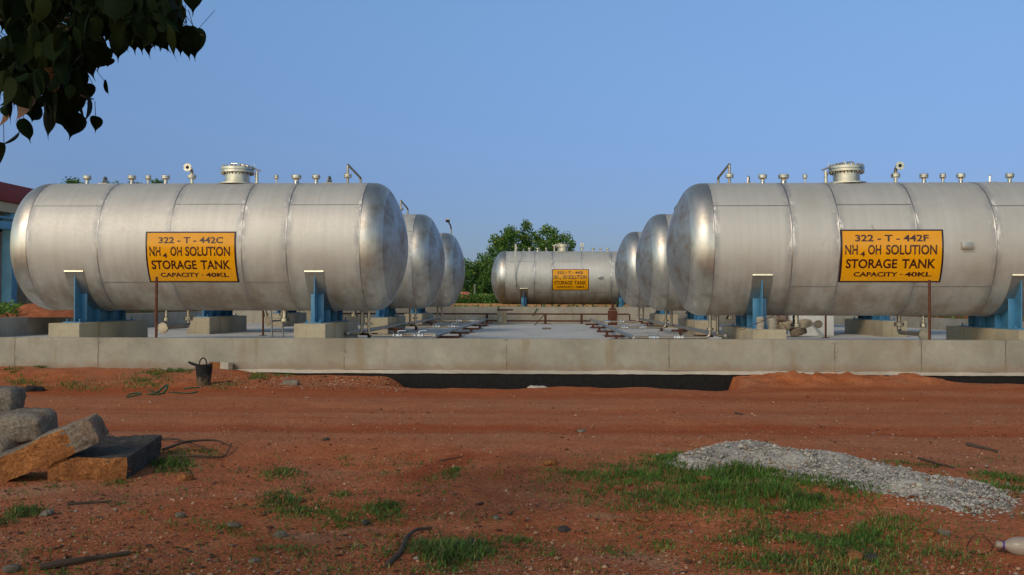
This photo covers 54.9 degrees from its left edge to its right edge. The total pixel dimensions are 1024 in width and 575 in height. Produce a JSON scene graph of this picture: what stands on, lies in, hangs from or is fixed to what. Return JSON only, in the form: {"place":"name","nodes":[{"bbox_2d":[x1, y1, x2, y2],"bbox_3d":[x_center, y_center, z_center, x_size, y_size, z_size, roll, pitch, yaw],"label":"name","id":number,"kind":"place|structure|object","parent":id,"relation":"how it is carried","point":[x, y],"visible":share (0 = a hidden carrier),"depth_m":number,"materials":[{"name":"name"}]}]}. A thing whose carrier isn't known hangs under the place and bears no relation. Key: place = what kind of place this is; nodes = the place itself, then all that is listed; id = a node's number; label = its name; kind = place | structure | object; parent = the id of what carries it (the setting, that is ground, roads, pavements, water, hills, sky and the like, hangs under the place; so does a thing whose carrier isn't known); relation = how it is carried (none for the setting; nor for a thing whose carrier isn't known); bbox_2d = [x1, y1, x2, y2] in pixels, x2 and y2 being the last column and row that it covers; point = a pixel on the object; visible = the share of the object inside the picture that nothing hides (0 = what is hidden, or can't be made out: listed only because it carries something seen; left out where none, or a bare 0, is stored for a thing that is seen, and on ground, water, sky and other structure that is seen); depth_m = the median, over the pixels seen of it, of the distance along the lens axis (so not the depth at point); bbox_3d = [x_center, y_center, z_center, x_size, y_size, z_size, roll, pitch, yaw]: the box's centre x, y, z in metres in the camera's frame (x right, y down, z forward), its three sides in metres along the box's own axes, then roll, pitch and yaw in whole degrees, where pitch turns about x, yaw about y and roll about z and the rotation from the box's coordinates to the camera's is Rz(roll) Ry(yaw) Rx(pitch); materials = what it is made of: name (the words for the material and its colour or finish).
{"place":"outdoors","nodes":[
{"label":"outdoors","id":0,"kind":"place"},
{"bbox_2d":[126,384,199,397],"bbox_3d":[-5.028,1.492,14.200,1.078,0.202,0.102,0,-1,2],"label":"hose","id":1,"kind":"object","parent":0,"point":[154,392],"visible":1,"depth_m":14.20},
{"bbox_2d":[8,323,945,339],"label":"slab floor","id":2,"kind":"structure","parent":0,"point":[537,331],"depth_m":28.01,"materials":[{"name":"concrete"}]},
{"bbox_2d":[48,320,147,336],"bbox_3d":[-8.757,0.969,21.057,0.620,0.490,3.340,0,-1,2],"label":"concrete pedestal","id":3,"kind":"object","parent":2,"relation":"on","point":[134,328],"visible":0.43,"depth_m":20.34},
{"bbox_2d":[10,162,407,332],"bbox_3d":[-6.340,-0.873,21.011,8.256,3.599,2.906,0,-1,2],"label":"storage tank","id":4,"kind":"object","parent":3,"relation":"on","point":[329,251],"visible":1,"depth_m":19.84,"materials":[{"name":"metal"}]},
{"bbox_2d":[351,311,363,334],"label":"drop pipe","id":5,"kind":"object","parent":4,"relation":"attached to","point":[361,325],"visible":0.91,"depth_m":21.11,"materials":[{"name":"metal"}]},
{"bbox_2d":[365,311,432,337],"bbox_3d":[-2.414,0.752,20.989,1.569,0.650,0.142,0,-1,2],"label":"branch pipe","id":6,"kind":"object","parent":4,"relation":"attached to","point":[401,335],"visible":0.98,"depth_m":20.96,"materials":[{"name":"metal"}]},
{"bbox_2d":[155,277,157,337],"bbox_3d":[-6.688,0.481,18.540,0.160,1.366,0.160,0,-1,2],"label":"rusty post","id":7,"kind":"object","parent":2,"relation":"on","point":[156,307],"visible":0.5,"depth_m":18.52,"materials":[{"name":"metal"}]},
{"bbox_2d":[187,315,246,333],"bbox_3d":[-8.469,1.073,28.451,0.620,0.480,3.340,0,-1,2],"label":"concrete pedestal","id":8,"kind":"object","parent":2,"relation":"on","point":[211,325],"visible":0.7,"depth_m":27.43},
{"bbox_2d":[259,310,266,335],"bbox_3d":[-6.522,0.561,25.838,0.160,1.400,0.160,0,-1,2],"label":"rusty post","id":9,"kind":"object","parent":2,"relation":"on","point":[262,324],"visible":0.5,"depth_m":25.81,"materials":[{"name":"metal"}]},
{"bbox_2d":[270,311,283,336],"bbox_3d":[-5.957,0.676,24.956,0.292,1.161,0.478,0,-1,-25],"label":"ladder","id":10,"kind":"object","parent":2,"relation":"on","point":[272,330],"visible":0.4,"depth_m":24.86,"materials":[{"name":"metal"}]},
{"bbox_2d":[266,312,306,326],"bbox_3d":[-8.267,1.177,36.248,0.620,0.480,3.340,0,-1,2],"label":"concrete pedestal","id":11,"kind":"object","parent":2,"relation":"on","point":[296,318],"visible":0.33,"depth_m":35.66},
{"bbox_2d":[273,233,464,313],"bbox_3d":[-5.849,-0.661,36.202,8.256,3.599,2.906,0,-1,2],"label":"storage tank","id":12,"kind":"object","parent":11,"relation":"on","point":[448,294],"visible":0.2,"depth_m":35.22,"materials":[{"name":"metal"}]},
{"bbox_2d":[294,320,357,337],"bbox_3d":[-3.890,0.975,20.887,0.620,0.490,3.340,0,-1,2],"label":"concrete pedestal","id":13,"kind":"object","parent":2,"relation":"on","point":[325,330],"visible":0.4,"depth_m":19.47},
{"bbox_2d":[365,316,404,333],"bbox_3d":[-3.602,1.079,28.281,0.620,0.480,3.340,0,-1,2],"label":"concrete pedestal","id":14,"kind":"object","parent":2,"relation":"on","point":[376,322],"visible":0.48,"depth_m":26.62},
{"bbox_2d":[196,200,444,324],"bbox_3d":[-6.051,-0.764,28.405,8.256,3.599,2.906,0,-1,2],"label":"storage tank","id":15,"kind":"object","parent":14,"relation":"on","point":[421,284],"visible":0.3,"depth_m":27.36,"materials":[{"name":"metal"}]},
{"bbox_2d":[401,308,410,325],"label":"drop pipe","id":16,"kind":"object","parent":15,"relation":"attached to","point":[409,323],"visible":0.91,"depth_m":28.35,"materials":[{"name":"metal"}]},
{"bbox_2d":[412,308,461,327],"bbox_3d":[-2.147,0.854,28.233,1.539,0.640,0.142,0,-1,2],"label":"branch pipe","id":17,"kind":"object","parent":15,"relation":"attached to","point":[415,317],"visible":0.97,"depth_m":28.21,"materials":[{"name":"metal"}]},
{"bbox_2d":[388,328,402,333],"bbox_3d":[-3.171,1.190,26.713,0.420,0.178,0.200,0,-1,2],"label":"pipe support","id":18,"kind":"object","parent":2,"relation":"on","point":[395,330],"visible":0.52,"depth_m":26.68,"materials":[{"name":"brown metal"}]},
{"bbox_2d":[346,317,440,335],"bbox_3d":[-3.178,1.097,29.967,0.106,0.106,18.100,0,-1,2],"label":"header pipe","id":19,"kind":"object","parent":18,"relation":"on","point":[385,327],"visible":0.84,"depth_m":25.99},
{"bbox_2d":[404,313,432,326],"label":"concrete pedestal","id":20,"kind":"object","parent":2,"relation":"on","point":[422,316],"visible":0.34,"depth_m":34.42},
{"bbox_2d":[437,336,458,337],"bbox_3d":[-1.433,1.150,22.050,0.500,0.140,0.200,0,-1,2],"label":"pipe support","id":21,"kind":"object","parent":2,"relation":"on","point":[448,337],"visible":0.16,"depth_m":22.02,"materials":[{"name":"brown metal"}]},
{"bbox_2d":[432,318,487,337],"bbox_3d":[-1.315,1.141,30.002,0.104,0.104,18.500,0,-1,2],"label":"header pipe","id":22,"kind":"object","parent":21,"relation":"on","point":[438,334],"visible":1,"depth_m":25.49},
{"bbox_2d":[439,307,478,321],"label":"branch pipe","id":23,"kind":"object","parent":22,"relation":"attached to","point":[459,320],"visible":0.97,"depth_m":36.01,"materials":[{"name":"metal"}]},
{"bbox_2d":[497,309,512,324],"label":"concrete block","id":24,"kind":"structure","parent":2,"relation":"on","point":[501,316],"depth_m":38.15,"materials":[{"name":"grey concrete"}]},
{"bbox_2d":[580,314,582,323],"bbox_3d":[2.762,1.255,39.114,0.090,0.378,0.090,0,-1,2],"label":"pipe post","id":25,"kind":"object","parent":2,"relation":"on","point":[581,318],"visible":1,"depth_m":39.07,"materials":[{"name":"brown metal"}]},
{"bbox_2d":[343,313,642,321],"bbox_3d":[-1.265,1.184,38.815,12.700,0.337,1.140,0,-1,2],"label":"cross pipe","id":26,"kind":"object","parent":25,"relation":"on","point":[522,314],"visible":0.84,"depth_m":39.27,"materials":[{"name":"metal"}]},
{"bbox_2d":[488,320,589,321],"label":"cross pipe","id":27,"kind":"object","parent":26,"relation":"attached to","point":[543,320],"visible":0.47,"depth_m":39.39,"materials":[{"name":"metal"}]},
{"bbox_2d":[597,330,613,335],"bbox_3d":[2.515,1.214,26.314,0.500,0.140,0.200,0,-1,2],"label":"pipe support","id":28,"kind":"object","parent":2,"relation":"on","point":[606,332],"visible":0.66,"depth_m":26.28,"materials":[{"name":"brown metal"}]},
{"bbox_2d":[590,318,635,338],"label":"header pipe","id":29,"kind":"object","parent":28,"relation":"on","point":[628,335],"visible":0.92,"depth_m":24.60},
{"bbox_2d":[599,307,641,322],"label":"branch pipe","id":30,"kind":"object","parent":29,"relation":"attached to","point":[621,321],"visible":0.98,"depth_m":35.24,"materials":[{"name":"metal"}]},
{"bbox_2d":[608,304,616,324],"bbox_3d":[3.824,1.021,37.479,0.340,0.815,0.340,0,-1,2],"label":"rusty drum","id":31,"kind":"object","parent":2,"relation":"on","point":[612,315],"visible":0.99,"depth_m":37.31,"materials":[{"name":"metal"}]},
{"bbox_2d":[649,313,677,327],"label":"concrete pedestal","id":32,"kind":"object","parent":2,"relation":"on","point":[658,317],"visible":0.43,"depth_m":33.56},
{"bbox_2d":[615,232,686,314],"bbox_3d":[7.813,-0.650,35.175,8.256,3.599,2.906,0,-1,2],"label":"storage tank","id":33,"kind":"object","parent":32,"relation":"on","point":[630,292],"visible":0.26,"depth_m":34.41,"materials":[{"name":"metal"}]},
{"bbox_2d":[671,329,687,334],"bbox_3d":[4.407,1.193,25.948,0.420,0.178,0.200,0,-1,2],"label":"pipe support","id":34,"kind":"object","parent":2,"relation":"on","point":[680,331],"visible":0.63,"depth_m":25.91,"materials":[{"name":"brown metal"}]},
{"bbox_2d":[678,318,715,335],"bbox_3d":[5.177,1.106,27.524,0.620,0.436,3.340,0,-1,2],"label":"concrete pedestal","id":35,"kind":"object","parent":2,"relation":"on","point":[702,324],"visible":0.42,"depth_m":25.88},
{"bbox_2d":[636,206,896,327],"bbox_3d":[7.594,-0.709,27.478,8.256,3.599,2.906,0,-1,2],"label":"storage tank","id":36,"kind":"object","parent":35,"relation":"on","point":[655,284],"visible":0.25,"depth_m":26.69,"materials":[{"name":"metal"}]},
{"bbox_2d":[611,311,668,329],"bbox_3d":[3.587,0.877,27.582,1.732,0.596,0.142,0,-1,2],"label":"branch pipe","id":37,"kind":"object","parent":36,"relation":"attached to","point":[639,327],"visible":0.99,"depth_m":27.55,"materials":[{"name":"metal"}]},
{"bbox_2d":[670,311,673,326],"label":"drop pipe","id":38,"kind":"object","parent":36,"relation":"attached to","point":[671,318],"visible":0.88,"depth_m":27.65,"materials":[{"name":"metal"}]},
{"bbox_2d":[722,325,785,338],"bbox_3d":[4.890,1.018,20.144,0.620,0.415,3.340,0,-1,2],"label":"concrete pedestal","id":39,"kind":"object","parent":2,"relation":"on","point":[733,332],"visible":0.35,"depth_m":18.63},
{"bbox_2d":[666,160,1023,339],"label":"storage tank","id":40,"kind":"object","parent":39,"relation":"on","point":[846,242],"visible":0.98,"depth_m":18.95,"materials":[{"name":"metal"}]},
{"bbox_2d":[636,315,714,338],"bbox_3d":[3.320,0.788,20.088,1.722,0.574,0.142,0,-1,2],"label":"branch pipe","id":41,"kind":"object","parent":40,"relation":"attached to","point":[678,336],"visible":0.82,"depth_m":20.05,"materials":[{"name":"metal"}]},
{"bbox_2d":[773,315,811,336],"bbox_3d":[7.164,0.985,25.606,1.091,0.579,0.903,0,-1,2],"label":"rubble pile","id":42,"kind":"object","parent":2,"relation":"on","point":[801,330],"visible":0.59,"depth_m":25.27,"materials":[{"name":"stone"}]},
{"bbox_2d":[788,316,833,335],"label":"white plinth","id":43,"kind":"structure","parent":2,"relation":"on","point":[812,330],"depth_m":26.57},
{"bbox_2d":[822,316,828,337],"bbox_3d":[7.932,0.575,24.933,0.160,1.400,0.160,0,-1,2],"label":"rusty post","id":44,"kind":"object","parent":2,"relation":"on","point":[825,328],"visible":0.47,"depth_m":24.91,"materials":[{"name":"metal"}]},
{"bbox_2d":[845,319,906,336],"bbox_3d":[10.044,1.113,27.354,0.620,0.436,3.340,0,-1,2],"label":"concrete pedestal","id":45,"kind":"object","parent":2,"relation":"on","point":[879,328],"visible":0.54,"depth_m":26.46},
{"bbox_2d":[928,280,930,339],"bbox_3d":[7.598,0.522,17.941,0.160,1.319,0.160,0,-1,2],"label":"rusty post","id":46,"kind":"object","parent":2,"relation":"on","point":[929,309],"visible":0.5,"depth_m":17.92,"materials":[{"name":"metal"}]},
{"bbox_2d":[946,326,1023,339],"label":"concrete pedestal","id":47,"kind":"object","parent":2,"relation":"on","point":[963,333],"visible":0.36,"depth_m":19.82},
{"bbox_3d":[4.553,1.249,30.146,0.420,0.178,0.200,0,-1,2],"label":"pipe support","id":48,"kind":"object","parent":2,"relation":"on","visible":0},
{"bbox_2d":[637,318,727,337],"bbox_3d":[4.644,1.102,29.319,0.106,0.106,18.850,0,-1,2],"label":"header pipe","id":49,"kind":"object","parent":48,"relation":"on","point":[723,335],"visible":0.81,"depth_m":24.83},
{"bbox_2d":[716,315,721,336],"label":"drop pipe","id":50,"kind":"object","parent":49,"relation":"attached to","point":[717,326],"visible":0.88,"depth_m":20.15,"materials":[{"name":"metal"}]},
{"bbox_2d":[0,306,1023,574],"bbox_3d":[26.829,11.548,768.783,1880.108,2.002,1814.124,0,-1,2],"label":"ground","id":51,"kind":"structure","parent":0,"point":[932,410],"depth_m":8.91,"materials":[{"name":"red soil"}]},
{"bbox_2d":[2,564,20,572],"bbox_3d":[-2.595,1.459,5.116,0.073,0.046,0.089,-1,1,40],"label":"stone","id":52,"kind":"object","parent":51,"relation":"on","point":[11,567],"visible":0.99,"depth_m":5.09,"materials":[{"name":"stone"}]},
{"bbox_2d":[0,436,30,452],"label":"stone block","id":53,"kind":"object","parent":51,"relation":"on","point":[6,443],"depth_m":8.25,"materials":[{"name":"stone"}]},
{"bbox_2d":[0,407,57,442],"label":"stone block","id":54,"kind":"object","parent":53,"relation":"on","point":[20,425],"depth_m":8.33,"materials":[{"name":"stone"}]},
{"bbox_2d":[0,182,32,305],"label":"canopy building","id":55,"kind":"structure","parent":51,"relation":"on","point":[12,196],"depth_m":32.34,"materials":[{"name":"red paint"}]},
{"bbox_2d":[25,386,44,391],"bbox_3d":[-7.490,1.597,15.481,0.290,0.122,0.222,7,-4,-26],"label":"rubber scrap","id":56,"kind":"object","parent":51,"relation":"on","point":[34,388],"visible":0.94,"depth_m":15.40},
{"bbox_2d":[0,303,73,316],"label":"soil mound","id":57,"kind":"object","parent":51,"relation":"on","point":[30,310],"visible":0.52,"depth_m":26.27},
{"bbox_2d":[39,509,53,515],"bbox_3d":[-3.017,1.462,6.393,0.071,0.044,0.092,-11,5,21],"label":"stone","id":58,"kind":"object","parent":51,"relation":"on","point":[47,512],"visible":1,"depth_m":6.37,"materials":[{"name":"stone"}]},
{"bbox_2d":[0,413,108,482],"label":"stone kerb","id":59,"kind":"structure","parent":51,"relation":"on","point":[49,448],"depth_m":7.58,"materials":[{"name":"stone"}]},
{"bbox_2d":[61,176,84,183],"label":"tree","id":60,"kind":"object","parent":51,"relation":"on","point":[71,181],"visible":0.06,"depth_m":89.18,"materials":[{"name":"green plant"}]},
{"bbox_2d":[39,551,130,569],"bbox_3d":[-2.272,1.454,5.264,0.461,0.043,0.042,1,-1,-37],"label":"stick","id":61,"kind":"object","parent":51,"relation":"on","point":[56,563],"visible":1,"depth_m":5.22,"materials":[{"name":"wood"}]},
{"bbox_2d":[68,500,110,505],"bbox_3d":[-2.878,1.465,6.717,0.274,0.028,0.028,0,-1,-23],"label":"stick","id":62,"kind":"object","parent":51,"relation":"on","point":[84,502],"visible":1,"depth_m":6.70,"materials":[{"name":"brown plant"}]},
{"bbox_2d":[0,311,201,336],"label":"bund wall","id":63,"kind":"structure","parent":51,"relation":"on","point":[15,326],"depth_m":26.68,"materials":[{"name":"concrete"}]},
{"bbox_2d":[47,434,161,480],"bbox_3d":[-3.357,1.420,8.208,0.625,0.262,1.177,2,0,-7],"label":"stone slab","id":64,"kind":"object","parent":51,"relation":"on","point":[109,457],"depth_m":7.72,"materials":[{"name":"stone"}]},
{"bbox_2d":[0,0,214,162],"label":"tree","id":65,"kind":"object","parent":51,"relation":"on","point":[50,60],"visible":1,"depth_m":3.94,"materials":[{"name":"green plant"}]},
{"bbox_2d":[175,512,185,517],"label":"stone","id":66,"kind":"object","parent":51,"relation":"on","point":[179,514],"visible":0.95,"depth_m":6.32,"materials":[{"name":"stone"}]},
{"bbox_2d":[177,473,193,480],"bbox_3d":[-2.536,1.479,7.654,0.099,0.074,0.131,-3,-8,39],"label":"stone","id":67,"kind":"object","parent":51,"relation":"on","point":[185,477],"visible":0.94,"depth_m":7.62,"materials":[{"name":"stone"}]},
{"bbox_2d":[162,437,210,449],"bbox_3d":[-3.136,1.478,9.410,0.024,0.048,1.064,1,-1,-44],"label":"stick","id":68,"kind":"object","parent":51,"relation":"on","point":[166,438],"visible":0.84,"depth_m":9.45,"materials":[{"name":"brown plant"}]},
{"bbox_2d":[162,439,229,450],"bbox_3d":[-2.994,1.469,9.204,0.668,0.069,0.274,1,-1,-43],"label":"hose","id":69,"kind":"object","parent":51,"relation":"on","point":[180,443],"visible":0.96,"depth_m":9.29,"materials":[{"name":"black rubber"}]},
{"bbox_2d":[188,357,212,385],"bbox_3d":[-5.024,1.360,15.960,0.352,0.470,0.281,1,-1,-45],"label":"bucket","id":70,"kind":"object","parent":51,"relation":"on","point":[203,373],"visible":0.98,"depth_m":15.89,"materials":[{"name":"plastic"}]},
{"bbox_2d":[171,442,231,457],"bbox_3d":[-2.687,1.483,8.881,0.297,0.064,0.752,0,-1,28],"label":"stick","id":71,"kind":"object","parent":51,"relation":"on","point":[197,456],"visible":0.94,"depth_m":8.68,"materials":[{"name":"brown wood"}]},
{"bbox_2d":[209,362,220,367],"bbox_3d":[-5.302,1.399,17.678,0.264,0.124,0.154,6,-2,-18],"label":"brick","id":72,"kind":"object","parent":51,"relation":"on","point":[216,364],"visible":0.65,"depth_m":17.61,"materials":[{"name":"brick"}]},
{"bbox_2d":[220,362,229,368],"bbox_3d":[-5.145,1.402,17.673,0.167,0.135,0.165,5,-2,-9],"label":"brick","id":73,"kind":"object","parent":51,"relation":"on","point":[223,365],"visible":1,"depth_m":17.59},
{"bbox_2d":[227,522,240,527],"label":"stone","id":74,"kind":"object","parent":51,"relation":"on","point":[232,524],"visible":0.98,"depth_m":6.02,"materials":[{"name":"stone"}]},
{"bbox_2d":[248,558,260,562],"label":"stone","id":75,"kind":"object","parent":51,"relation":"on","point":[255,560],"visible":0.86,"depth_m":5.21,"materials":[{"name":"stone"}]},
{"bbox_2d":[274,530,286,537],"bbox_3d":[-1.369,1.462,5.827,0.080,0.042,0.065,-4,5,-22],"label":"stone","id":76,"kind":"object","parent":51,"relation":"on","point":[282,533],"visible":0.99,"depth_m":5.81,"materials":[{"name":"stone"}]},
{"bbox_2d":[283,379,299,384],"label":"stone","id":77,"kind":"object","parent":51,"relation":"on","point":[292,382],"visible":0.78,"depth_m":16.11,"materials":[{"name":"stone"}]},
{"bbox_2d":[388,532,398,536],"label":"stone","id":78,"kind":"object","parent":51,"relation":"on","point":[396,534],"visible":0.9,"depth_m":5.83,"materials":[{"name":"stone"}]},
{"bbox_2d":[385,527,431,565],"bbox_3d":[-0.607,1.458,5.610,0.094,0.035,0.884,0,-1,10],"label":"branch","id":79,"kind":"object","parent":51,"relation":"on","point":[395,556],"visible":0.98,"depth_m":5.51,"materials":[{"name":"brown plant"}]},
{"bbox_2d":[460,255,493,294],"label":"bush","id":80,"kind":"object","parent":51,"relation":"on","point":[478,274],"visible":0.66,"depth_m":69.33,"materials":[{"name":"green plant"}]},
{"bbox_2d":[0,462,1021,574],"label":"leaf litter","id":81,"kind":"object","parent":51,"relation":"on","point":[271,527],"visible":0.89,"depth_m":5.75,"materials":[{"name":"brown plant"}]},
{"bbox_2d":[0,337,1023,390],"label":"bund wall","id":82,"kind":"structure","parent":51,"relation":"on","point":[678,364],"depth_m":17.56,"materials":[{"name":"concrete"}]},
{"bbox_2d":[0,365,1023,574],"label":"grass","id":83,"kind":"structure","parent":51,"relation":"on","point":[442,549],"depth_m":6.47,"materials":[{"name":"plant"}]},
{"bbox_2d":[0,370,1023,574],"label":"pebbles","id":84,"kind":"object","parent":51,"relation":"on","point":[643,563],"visible":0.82,"depth_m":5.75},
{"bbox_2d":[0,293,1023,318],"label":"scrub","id":85,"kind":"object","parent":51,"relation":"on","point":[475,298],"visible":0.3,"depth_m":58.67,"materials":[{"name":"green plant"}]},
{"bbox_2d":[477,219,575,284],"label":"tree","id":86,"kind":"object","parent":51,"relation":"on","point":[507,240],"visible":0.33,"depth_m":73.79,"materials":[{"name":"green plant"}]},
{"bbox_2d":[34,385,1023,469],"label":"road grit","id":87,"kind":"object","parent":51,"relation":"on","point":[391,431],"visible":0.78,"depth_m":10.50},
{"bbox_2d":[451,303,629,306],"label":"boundary wall","id":88,"kind":"structure","parent":51,"relation":"on","point":[547,305],"depth_m":61.85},
{"bbox_2d":[233,307,857,323],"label":"bund wall","id":89,"kind":"structure","parent":51,"relation":"on","point":[254,316],"depth_m":39.88,"materials":[{"name":"concrete"}]},
{"bbox_2d":[543,459,557,464],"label":"stone","id":90,"kind":"object","parent":51,"relation":"on","point":[550,461],"visible":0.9,"depth_m":8.41,"materials":[{"name":"stone"}]},
{"bbox_2d":[558,526,569,531],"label":"stone","id":91,"kind":"object","parent":51,"relation":"on","point":[563,528],"visible":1,"depth_m":6.01,"materials":[{"name":"stone"}]},
{"bbox_2d":[635,516,652,521],"bbox_3d":[0.843,1.483,6.309,0.103,0.033,0.129,11,-4,41],"label":"stone","id":92,"kind":"object","parent":51,"relation":"on","point":[642,518],"visible":0.94,"depth_m":6.27,"materials":[{"name":"stone"}]},
{"bbox_2d":[697,475,711,481],"bbox_3d":[1.482,1.482,7.625,0.109,0.057,0.132,7,-6,-27],"label":"stone","id":93,"kind":"object","parent":51,"relation":"on","point":[705,478],"visible":0.62,"depth_m":7.58,"materials":[{"name":"stone"}]},
{"bbox_2d":[663,439,1023,522],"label":"gravel heap","id":94,"kind":"object","parent":51,"relation":"on","point":[935,489],"visible":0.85,"depth_m":7.79,"materials":[{"name":"gravel"}]},
{"bbox_2d":[847,550,862,560],"bbox_3d":[1.862,1.458,5.345,0.083,0.051,0.106,-8,4,12],"label":"stone","id":95,"kind":"object","parent":51,"relation":"on","point":[852,553],"visible":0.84,"depth_m":5.32,"materials":[{"name":"stone"}]},
{"bbox_2d":[863,553,877,560],"bbox_3d":[1.934,1.456,5.313,0.076,0.044,0.088,0,-3,2],"label":"stone","id":96,"kind":"object","parent":51,"relation":"on","point":[873,555],"visible":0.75,"depth_m":5.28,"materials":[{"name":"stone"}]},
{"bbox_2d":[926,531,934,536],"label":"stone","id":97,"kind":"object","parent":51,"relation":"on","point":[930,533],"visible":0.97,"depth_m":5.86,"materials":[{"name":"stone"}]},
{"bbox_2d":[917,457,954,467],"bbox_3d":[3.670,1.520,8.537,0.024,0.030,0.587,0,-1,-6],"label":"stick","id":98,"kind":"object","parent":51,"relation":"on","point":[927,460],"visible":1,"depth_m":8.57,"materials":[{"name":"wood"}]},
{"bbox_2d":[937,529,950,535],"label":"stone","id":99,"kind":"object","parent":51,"relation":"on","point":[947,532],"visible":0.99,"depth_m":5.89,"materials":[{"name":"stone"}]},
{"bbox_2d":[890,316,1023,329],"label":"bund wall","id":100,"kind":"structure","parent":51,"relation":"on","point":[936,323],"depth_m":32.53,"materials":[{"name":"concrete"}]},
{"bbox_2d":[966,533,992,554],"bbox_3d":[2.684,1.469,5.647,0.134,0.033,0.419,0,-1,31],"label":"cable loop","id":101,"kind":"object","parent":51,"relation":"on","point":[985,537],"visible":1,"depth_m":5.67,"materials":[{"name":"metal"}]},
{"bbox_2d":[965,442,997,451],"bbox_3d":[4.477,1.522,9.400,0.044,0.045,0.393,0,-1,-15],"label":"stick","id":102,"kind":"object","parent":51,"relation":"on","point":[969,444],"visible":1,"depth_m":9.41,"materials":[{"name":"wood"}]},
{"bbox_2d":[995,537,1023,555],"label":"plastic bottle","id":103,"kind":"object","parent":51,"relation":"on","point":[1014,545],"visible":1,"depth_m":5.44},
{"bbox_3d":[-4.701,1.323,9.044,0.655,0.491,0.524,0,-1,-15],"label":"stone block","id":104,"kind":"object","parent":51,"relation":"on","visible":0},
{"bbox_2d":[0,386,25,410],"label":"stone block","id":105,"kind":"object","parent":104,"relation":"on","point":[12,397],"depth_m":8.79,"materials":[{"name":"stone"}]},
{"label":"concrete pedestal","id":106,"kind":"object","parent":51,"relation":"on","visible":0},
{"bbox_2d":[491,242,626,306],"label":"storage tank","id":107,"kind":"object","parent":106,"relation":"on","point":[562,274],"visible":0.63,"depth_m":49.02,"materials":[{"name":"metal"}]},
{"bbox_2d":[0,0,1023,281],"label":"sky","id":108,"kind":"structure","parent":0,"point":[592,120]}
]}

